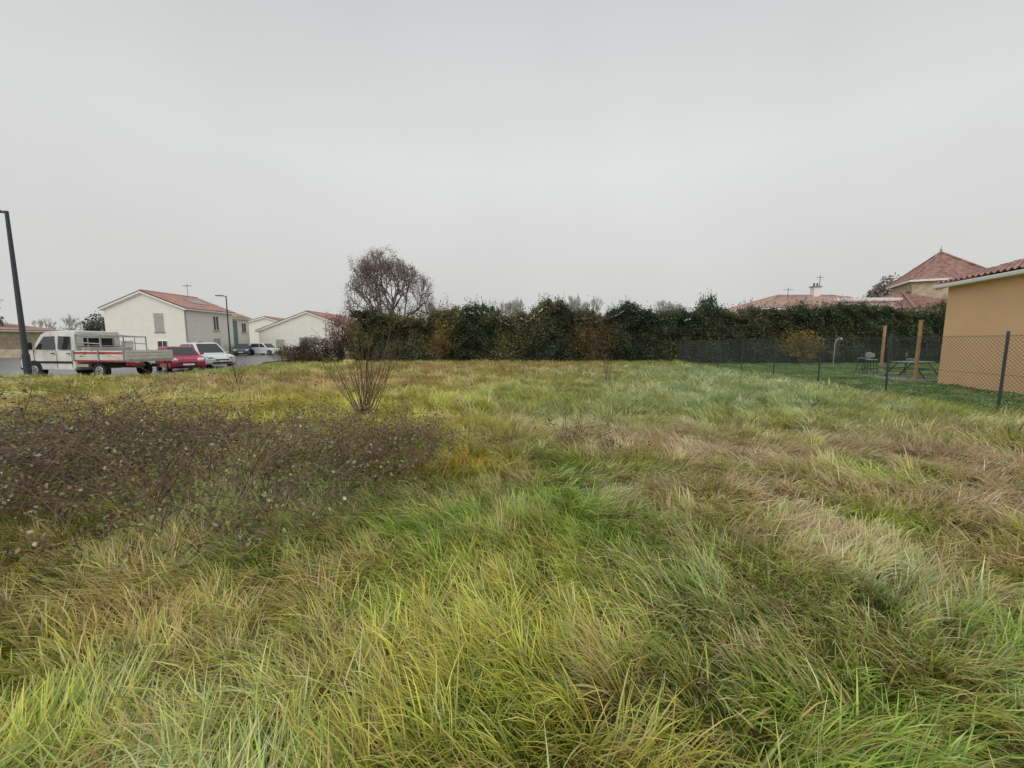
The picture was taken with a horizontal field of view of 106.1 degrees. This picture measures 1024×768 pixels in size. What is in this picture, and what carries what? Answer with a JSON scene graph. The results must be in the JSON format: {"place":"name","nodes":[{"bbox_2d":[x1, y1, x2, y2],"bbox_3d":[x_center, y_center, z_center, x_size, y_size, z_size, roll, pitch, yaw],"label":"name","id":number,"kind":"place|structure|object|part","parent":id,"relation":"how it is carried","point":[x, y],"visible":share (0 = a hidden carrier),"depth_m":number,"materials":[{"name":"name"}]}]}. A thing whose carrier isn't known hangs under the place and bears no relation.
{"place":"outdoors","nodes":[
{"label":"outdoors","id":0,"kind":"place"},
{"bbox_2d":[0,354,332,376],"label":"road","id":1,"kind":"structure","parent":0,"point":[8,366],"depth_m":25.06,"materials":[{"name":"grey asphalt"}]},
{"bbox_2d":[0,349,30,357],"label":"boundary wall","id":2,"kind":"structure","parent":1,"relation":"on","point":[10,353],"depth_m":41.26,"materials":[{"name":"beige stone"}]},
{"bbox_2d":[0,210,32,376],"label":"street lamp","id":3,"kind":"object","parent":1,"relation":"on","point":[26,361],"visible":0.81,"depth_m":16.69,"materials":[{"name":"grey metal"}]},
{"bbox_2d":[20,330,173,376],"bbox_3d":[-19.817,-1.407,18.393,5.968,2.230,2.430,1,6,8],"label":"flatbed truck","id":4,"kind":"object","parent":1,"relation":"on","point":[57,350],"visible":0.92,"depth_m":17.61,"materials":[{"name":"white paint"}]},
{"bbox_3d":[-21.357,-1.882,17.609,1.080,0.600,0.066,1,6,8],"label":"front side window","id":5,"kind":"part","parent":4,"relation":"part of","materials":[{"name":"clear glass"}]},
{"bbox_3d":[-20.312,-1.866,17.463,0.670,0.600,0.066,1,6,8],"label":"rear side window","id":6,"kind":"part","parent":4,"relation":"part of","materials":[{"name":"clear glass"}]},
{"bbox_3d":[-19.593,-1.956,18.303,0.030,0.450,1.200,1,6,8],"label":"rear cab window","id":7,"kind":"part","parent":4,"relation":"part of","materials":[{"name":"black glass"}]},
{"bbox_2d":[155,346,205,371],"bbox_3d":[-19.299,-1.456,22.371,3.842,1.460,1.970,5,8,38],"label":"parked car","id":8,"kind":"object","parent":1,"relation":"on","point":[185,356],"visible":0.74,"depth_m":21.65,"materials":[{"name":"red paint"}]},
{"bbox_2d":[179,343,235,367],"bbox_3d":[-20.799,-1.969,26.138,4.342,1.680,2.100,3,7,28],"label":"parked car","id":9,"kind":"object","parent":1,"relation":"on","point":[214,353],"visible":0.54,"depth_m":25.50,"materials":[{"name":"white paint"}]},
{"bbox_2d":[79,355,350,377],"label":"kerb","id":10,"kind":"structure","parent":1,"relation":"on","point":[261,363],"depth_m":30.94,"materials":[{"name":"concrete"}]},
{"bbox_2d":[215,295,230,353],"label":"street lamp","id":11,"kind":"object","parent":1,"relation":"on","point":[227,323],"visible":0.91,"depth_m":41.52,"materials":[{"name":"grey metal"}]},
{"bbox_2d":[232,344,250,354],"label":"parked car","id":12,"kind":"object","parent":1,"relation":"on","point":[243,349],"visible":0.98,"depth_m":49.28,"materials":[{"name":"paint"}]},
{"bbox_2d":[250,343,281,354],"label":"parked car","id":13,"kind":"object","parent":1,"relation":"on","point":[263,348],"visible":0.68,"depth_m":51.60,"materials":[{"name":"white paint"}]},
{"bbox_2d":[0,353,1023,767],"bbox_3d":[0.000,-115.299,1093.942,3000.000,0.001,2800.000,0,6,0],"label":"ground","id":14,"kind":"structure","parent":0,"point":[864,705],"depth_m":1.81,"materials":[{"name":"green plant"}]},
{"bbox_2d":[0,307,7,325],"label":"conifer tree","id":15,"kind":"object","parent":14,"relation":"on","point":[1,321],"visible":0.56,"depth_m":46.03,"materials":[{"name":"green plant"}]},
{"bbox_2d":[0,322,62,348],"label":"stone outbuilding","id":16,"kind":"structure","parent":14,"relation":"on","point":[9,336],"depth_m":45.25,"materials":[{"name":"stone"}]},
{"bbox_2d":[31,388,97,463],"bbox_3d":[-5.514,0.571,4.658,0.655,1.079,0.442,0,6,0],"label":"dry weed","id":17,"kind":"object","parent":14,"relation":"on","point":[63,414],"visible":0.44,"depth_m":4.70,"materials":[{"name":"brown plant"}]},
{"bbox_2d":[81,311,105,330],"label":"cypress tree","id":18,"kind":"object","parent":14,"relation":"on","point":[89,327],"visible":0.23,"depth_m":54.00,"materials":[{"name":"green plant"}]},
{"bbox_2d":[103,292,233,354],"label":"walls","id":19,"kind":"structure","parent":14,"relation":"on","point":[132,315],"depth_m":43.84,"materials":[{"name":"beige paint"}]},
{"bbox_2d":[97,290,137,307],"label":"roof","id":20,"kind":"structure","parent":19,"relation":"attached to","point":[117,299],"depth_m":43.36,"materials":[{"name":"ceramic"}]},
{"bbox_2d":[97,291,138,310],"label":"barge board","id":21,"kind":"object","parent":20,"relation":"attached to","point":[117,300],"visible":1,"depth_m":43.32,"materials":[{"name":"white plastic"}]},
{"bbox_2d":[121,341,133,349],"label":"shutter","id":22,"kind":"object","parent":19,"relation":"attached to","point":[128,343],"visible":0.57,"depth_m":44.03,"materials":[{"name":"metal"}]},
{"bbox_2d":[153,313,164,331],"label":"shutter","id":23,"kind":"object","parent":19,"relation":"attached to","point":[158,326],"visible":1,"depth_m":43.64,"materials":[{"name":"wood"}]},
{"bbox_2d":[184,310,187,342],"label":"downpipe","id":24,"kind":"object","parent":19,"relation":"attached to","point":[186,325],"visible":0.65,"depth_m":43.70,"materials":[{"name":"metal"}]},
{"bbox_2d":[142,291,235,312],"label":"roof","id":25,"kind":"structure","parent":19,"relation":"attached to","point":[178,300],"depth_m":45.99,"materials":[{"name":"tile"}]},
{"bbox_2d":[139,291,184,309],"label":"barge board","id":26,"kind":"object","parent":25,"relation":"attached to","point":[161,300],"visible":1,"depth_m":43.14,"materials":[{"name":"white plastic"}]},
{"bbox_2d":[138,289,197,297],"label":"ridge tiles","id":27,"kind":"object","parent":25,"relation":"on","point":[141,290],"visible":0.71,"depth_m":45.95,"materials":[{"name":"tile"}]},
{"bbox_2d":[184,299,209,305],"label":"solar panel","id":28,"kind":"object","parent":25,"relation":"on","point":[196,302],"visible":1,"depth_m":47.78,"materials":[{"name":"grey glass"}]},
{"bbox_2d":[214,338,220,346],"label":"shutter","id":29,"kind":"object","parent":19,"relation":"attached to","point":[217,341],"visible":0.43,"depth_m":48.33,"materials":[{"name":"metal"}]},
{"bbox_2d":[209,386,250,455],"bbox_3d":[-3.506,0.552,4.910,0.516,1.062,0.292,-1,6,-8],"label":"dry weed","id":30,"kind":"object","parent":14,"relation":"on","point":[233,424],"visible":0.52,"depth_m":4.86,"materials":[{"name":"brown plant"}]},
{"bbox_2d":[227,350,248,384],"bbox_3d":[-9.499,-0.538,13.458,0.327,1.418,0.726,6,8,43],"label":"bare sapling","id":31,"kind":"object","parent":14,"relation":"on","point":[234,371],"visible":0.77,"depth_m":13.42,"materials":[{"name":"brown plant"}]},
{"bbox_2d":[232,317,249,344],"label":"walls","id":32,"kind":"structure","parent":14,"relation":"on","point":[241,335],"depth_m":56.38,"materials":[{"name":"beige paint"}]},
{"bbox_2d":[232,320,238,345],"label":"green wall panel","id":33,"kind":"structure","parent":32,"relation":"attached to","point":[235,331],"depth_m":55.14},
{"bbox_2d":[232,313,251,318],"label":"roof","id":34,"kind":"structure","parent":32,"relation":"attached to","point":[239,316],"depth_m":56.65,"materials":[{"name":"tile"}]},
{"bbox_2d":[241,339,248,343],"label":"garage door","id":35,"kind":"structure","parent":32,"relation":"attached to","point":[244,341],"depth_m":56.99,"materials":[{"name":"white plastic"}]},
{"bbox_2d":[249,318,277,343],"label":"walls","id":36,"kind":"structure","parent":14,"relation":"on","point":[256,325],"depth_m":71.81,"materials":[{"name":"beige paint"}]},
{"bbox_2d":[245,388,304,473],"bbox_3d":[-2.628,0.576,4.419,0.482,1.119,0.495,2,6,16],"label":"dry weed","id":37,"kind":"object","parent":14,"relation":"on","point":[285,431],"visible":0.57,"depth_m":4.40,"materials":[{"name":"brown plant"}]},
{"bbox_2d":[268,343,315,362],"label":"bramble bush","id":38,"kind":"object","parent":14,"relation":"on","point":[274,356],"visible":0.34,"depth_m":29.16,"materials":[{"name":"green plant"}]},
{"bbox_2d":[254,310,353,353],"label":"gabled bungalow","id":39,"kind":"object","parent":14,"relation":"on","point":[297,327],"visible":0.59,"depth_m":57.28,"materials":[{"name":"white paint"}]},
{"bbox_2d":[299,337,316,350],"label":"garage door","id":40,"kind":"structure","parent":39,"relation":"in","point":[301,338],"depth_m":57.31,"materials":[{"name":"plastic"}]},
{"bbox_2d":[275,335,343,362],"bbox_3d":[-14.967,-2.507,28.493,5.091,2.249,3.180,0,6,0],"label":"bramble bush","id":41,"kind":"object","parent":14,"relation":"on","point":[306,355],"visible":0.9,"depth_m":28.13,"materials":[{"name":"brown plant"}]},
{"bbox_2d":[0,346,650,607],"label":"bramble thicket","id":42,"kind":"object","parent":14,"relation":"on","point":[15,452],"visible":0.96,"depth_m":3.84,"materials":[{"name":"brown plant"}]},
{"bbox_2d":[323,300,357,361],"bbox_3d":[-13.185,-3.992,29.525,2.512,4.883,2.595,-5,8,-38],"label":"red leaved shrub","id":43,"kind":"object","parent":14,"relation":"on","point":[332,334],"visible":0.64,"depth_m":29.39,"materials":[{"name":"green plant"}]},
{"bbox_2d":[335,320,373,361],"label":"olive shrub","id":44,"kind":"object","parent":14,"relation":"on","point":[359,336],"visible":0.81,"depth_m":29.09,"materials":[{"name":"green plant"}]},
{"bbox_2d":[30,293,686,330],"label":"distant trees","id":45,"kind":"object","parent":14,"relation":"on","point":[516,304],"visible":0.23,"depth_m":78.95,"materials":[{"name":"grey plant"}]},
{"bbox_2d":[319,315,415,415],"bbox_3d":[-2.768,-0.266,7.403,1.842,2.166,1.936,-2,7,-21],"label":"bare sapling","id":46,"kind":"object","parent":14,"relation":"on","point":[366,394],"visible":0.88,"depth_m":7.67,"materials":[{"name":"brown plant"}]},
{"bbox_2d":[362,298,387,322],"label":"evergreen shrub","id":47,"kind":"object","parent":14,"relation":"on","point":[380,307],"visible":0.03,"depth_m":33.29,"materials":[{"name":"green plant"}]},
{"bbox_2d":[334,242,436,336],"bbox_3d":[-9.787,-6.813,32.554,8.205,9.842,8.223,0,6,0],"label":"autumn tree","id":48,"kind":"object","parent":14,"relation":"on","point":[365,268],"visible":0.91,"depth_m":30.94,"materials":[{"name":"brown plant"}]},
{"bbox_2d":[378,386,417,459],"bbox_3d":[-1.374,0.535,4.898,0.610,1.098,0.375,4,8,36],"label":"dry weed","id":49,"kind":"object","parent":14,"relation":"on","point":[400,424],"visible":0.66,"depth_m":4.90,"materials":[{"name":"brown plant"}]},
{"bbox_2d":[391,372,415,431],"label":"dry weed","id":50,"kind":"object","parent":14,"relation":"on","point":[402,401],"visible":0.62,"depth_m":6.47,"materials":[{"name":"brown plant"}]},
{"bbox_2d":[421,293,451,329],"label":"evergreen shrub","id":51,"kind":"object","parent":14,"relation":"on","point":[425,316],"visible":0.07,"depth_m":33.93,"materials":[{"name":"green plant"}]},
{"bbox_2d":[426,324,452,361],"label":"golden shrub","id":52,"kind":"object","parent":14,"relation":"on","point":[437,348],"visible":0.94,"depth_m":29.28,"materials":[{"name":"brown plant"}]},
{"bbox_2d":[558,382,592,443],"bbox_3d":[0.924,0.477,5.969,0.548,0.988,0.438,3,7,22],"label":"dry weed","id":53,"kind":"object","parent":14,"relation":"on","point":[576,417],"visible":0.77,"depth_m":5.99,"materials":[{"name":"brown plant"}]},
{"bbox_2d":[575,325,614,360],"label":"russet shrub","id":54,"kind":"object","parent":14,"relation":"on","point":[593,356],"visible":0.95,"depth_m":29.27,"materials":[{"name":"brown plant"}]},
{"bbox_2d":[603,355,615,383],"bbox_3d":[3.511,-0.499,14.123,0.609,1.197,0.557,0,6,0],"label":"bare sapling","id":55,"kind":"object","parent":14,"relation":"on","point":[607,371],"visible":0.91,"depth_m":14.19,"materials":[{"name":"brown plant"}]},
{"bbox_2d":[349,288,947,363],"bbox_3d":[12.304,-4.572,30.388,49.958,6.008,3.597,0,6,0],"label":"laurel hedge","id":56,"kind":"object","parent":14,"relation":"on","point":[545,332],"visible":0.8,"depth_m":30.03,"materials":[{"name":"green plant"}]},
{"bbox_2d":[784,329,825,363],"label":"golden shrub","id":57,"kind":"object","parent":14,"relation":"on","point":[802,351],"visible":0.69,"depth_m":28.80,"materials":[{"name":"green plant"}]},
{"bbox_2d":[685,343,940,362],"bbox_3d":[24.248,-2.293,29.222,22.148,1.550,0.060,0,6,0],"label":"garden back fence","id":58,"kind":"object","parent":14,"relation":"on","point":[821,353],"visible":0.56,"depth_m":29.22,"materials":[{"name":"metal"}]},
{"bbox_2d":[679,331,1023,413],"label":"chain link fence","id":59,"kind":"object","parent":14,"relation":"on","point":[1003,367],"visible":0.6,"depth_m":11.49,"materials":[{"name":"metal"}]},
{"bbox_2d":[855,352,871,371],"bbox_3d":[19.000,-1.165,20.794,0.476,1.103,0.511,-1,6,-10],"label":"garden chair","id":60,"kind":"object","parent":14,"relation":"on","point":[865,364],"visible":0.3,"depth_m":20.64,"materials":[{"name":"metal"}]},
{"bbox_2d":[862,353,877,374],"bbox_3d":[17.600,-0.963,18.905,0.511,1.103,0.476,-4,7,-30],"label":"garden chair","id":61,"kind":"object","parent":14,"relation":"on","point":[870,355],"visible":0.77,"depth_m":18.83,"materials":[{"name":"metal"}]},
{"bbox_2d":[862,272,900,297],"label":"russet tree","id":62,"kind":"object","parent":14,"relation":"on","point":[878,289],"visible":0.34,"depth_m":46.82,"materials":[{"name":"brown plant"}]},
{"bbox_2d":[879,326,886,370],"bbox_3d":[20.700,-1.967,21.513,0.200,2.540,0.200,0,6,0],"label":"wooden post","id":63,"kind":"object","parent":14,"relation":"on","point":[884,336],"visible":0.69,"depth_m":21.48,"materials":[{"name":"brown wood"}]},
{"bbox_2d":[853,374,937,381],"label":"terrace","id":64,"kind":"structure","parent":14,"relation":"on","point":[884,377],"depth_m":17.38,"materials":[{"name":"concrete"}]},
{"bbox_2d":[879,361,938,378],"bbox_3d":[18.300,-0.650,17.631,1.700,0.770,1.640,-2,6,-20],"label":"picnic bench","id":65,"kind":"object","parent":64,"relation":"on","point":[911,362],"visible":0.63,"depth_m":17.47,"materials":[{"name":"wood"}]},
{"bbox_2d":[910,320,923,379],"bbox_3d":[16.900,-1.383,16.044,0.200,2.540,0.200,0,6,0],"label":"wooden post","id":66,"kind":"object","parent":64,"relation":"on","point":[920,330],"visible":0.77,"depth_m":16.01,"materials":[{"name":"brown wood"}]},
{"bbox_2d":[886,246,986,298],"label":"dovecote tower","id":67,"kind":"structure","parent":14,"relation":"on","point":[924,278],"depth_m":39.35,"materials":[{"name":"red tile"}]},
{"bbox_2d":[937,268,1023,394],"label":"walls","id":68,"kind":"structure","parent":14,"relation":"on","point":[990,308],"depth_m":13.31,"materials":[{"name":"orange paint"}]},
{"bbox_2d":[937,258,1023,283],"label":"roof","id":69,"kind":"structure","parent":68,"relation":"on","point":[1016,264],"depth_m":13.56,"materials":[{"name":"tile"}]},
{"bbox_2d":[935,276,976,290],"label":"tiles","id":70,"kind":"object","parent":69,"relation":"attached to","point":[954,281],"visible":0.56,"depth_m":14.93,"materials":[{"name":"red ceramic"}]},
{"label":"walls","id":71,"kind":"object","parent":14,"relation":"on","visible":0},
{"bbox_2d":[722,295,894,310],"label":"hip tiles","id":72,"kind":"object","parent":71,"relation":"on","point":[774,296],"visible":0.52,"depth_m":41.61,"materials":[{"name":"ceramic"}]},
{"bbox_2d":[810,287,820,296],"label":"chimney","id":73,"kind":"object","parent":72,"relation":"on","point":[815,291],"visible":0.64,"depth_m":41.40,"materials":[{"name":"white paint"}]},
{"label":"walls","id":74,"kind":"object","parent":14,"relation":"on","visible":0},
{"bbox_2d":[879,291,915,308],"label":"hip tiles","id":75,"kind":"object","parent":74,"relation":"on","point":[908,299],"visible":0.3,"depth_m":39.52,"materials":[{"name":"ceramic"}]},
{"bbox_2d":[0,0,1023,330],"label":"sky","id":76,"kind":"structure","parent":0,"point":[642,151],"materials":[{"name":"grey"}]},
{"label":"soffit","id":77,"kind":"object","parent":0,"visible":0},
{"bbox_3d":[31.700,-7.189,36.965,16.000,0.200,0.060,0,6,0],"label":"fascia","id":78,"kind":"object","parent":77,"relation":"attached to","visible":0},
{"bbox_2d":[727,297,772,311],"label":"roof end","id":79,"kind":"structure","parent":78,"relation":"on","point":[763,301],"depth_m":41.57,"materials":[{"name":"tile"}]},
{"bbox_2d":[761,296,896,307],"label":"roof front","id":80,"kind":"structure","parent":78,"relation":"on","point":[782,300],"depth_m":39.33,"materials":[{"name":"tile"}]},
{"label":"soffit","id":81,"kind":"object","parent":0,"visible":0},
{"bbox_3d":[43.504,-6.775,35.913,14.000,0.200,0.060,-1,6,-8],"label":"fascia","id":82,"kind":"object","parent":81,"relation":"attached to","visible":0},
{"bbox_2d":[884,293,912,309],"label":"roof end","id":83,"kind":"structure","parent":82,"relation":"on","point":[905,301],"depth_m":38.21,"materials":[{"name":"tile"}]},
{"bbox_2d":[836,298,902,300],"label":"white parapet","id":84,"kind":"structure","parent":83,"relation":"on","point":[874,299],"depth_m":38.52,"materials":[{"name":"paint"}]},
{"bbox_2d":[905,293,946,308],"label":"roof front","id":85,"kind":"structure","parent":82,"relation":"on","point":[915,298],"depth_m":38.02,"materials":[{"name":"tile"}]},
{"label":"frame rail","id":86,"kind":"object","parent":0,"visible":0},
{"bbox_2d":[158,341,166,346],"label":"glass","id":87,"kind":"object","parent":86,"relation":"on","point":[160,343],"visible":0.64,"depth_m":43.91,"materials":[{"name":"grey glass"}]},
{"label":"frame rail","id":88,"kind":"object","parent":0,"visible":0},
{"bbox_2d":[213,316,218,329],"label":"glass","id":89,"kind":"object","parent":88,"relation":"on","point":[216,324],"visible":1,"depth_m":47.96,"materials":[{"name":"grey glass"}]},
{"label":"frame rail","id":90,"kind":"object","parent":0,"visible":0},
{"bbox_2d":[242,323,245,331],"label":"glass","id":91,"kind":"object","parent":90,"relation":"on","point":[244,328],"visible":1,"depth_m":56.85,"materials":[{"name":"grey glass"}]},
{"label":"soffit","id":92,"kind":"object","parent":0,"visible":0},
{"bbox_2d":[185,309,236,314],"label":"gutter","id":93,"kind":"object","parent":92,"relation":"attached to","point":[210,311],"visible":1,"depth_m":46.59,"materials":[{"name":"white plastic"}]},
{"bbox_3d":[15.358,-3.263,10.405,0.300,0.005,9.830,2,6,17],"label":"soffit","id":94,"kind":"object","parent":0,"visible":0},
{"bbox_2d":[933,269,1023,288],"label":"gutter","id":95,"kind":"object","parent":94,"relation":"attached to","point":[996,276],"visible":1,"depth_m":13.04,"materials":[{"name":"white plastic"}]}
]}

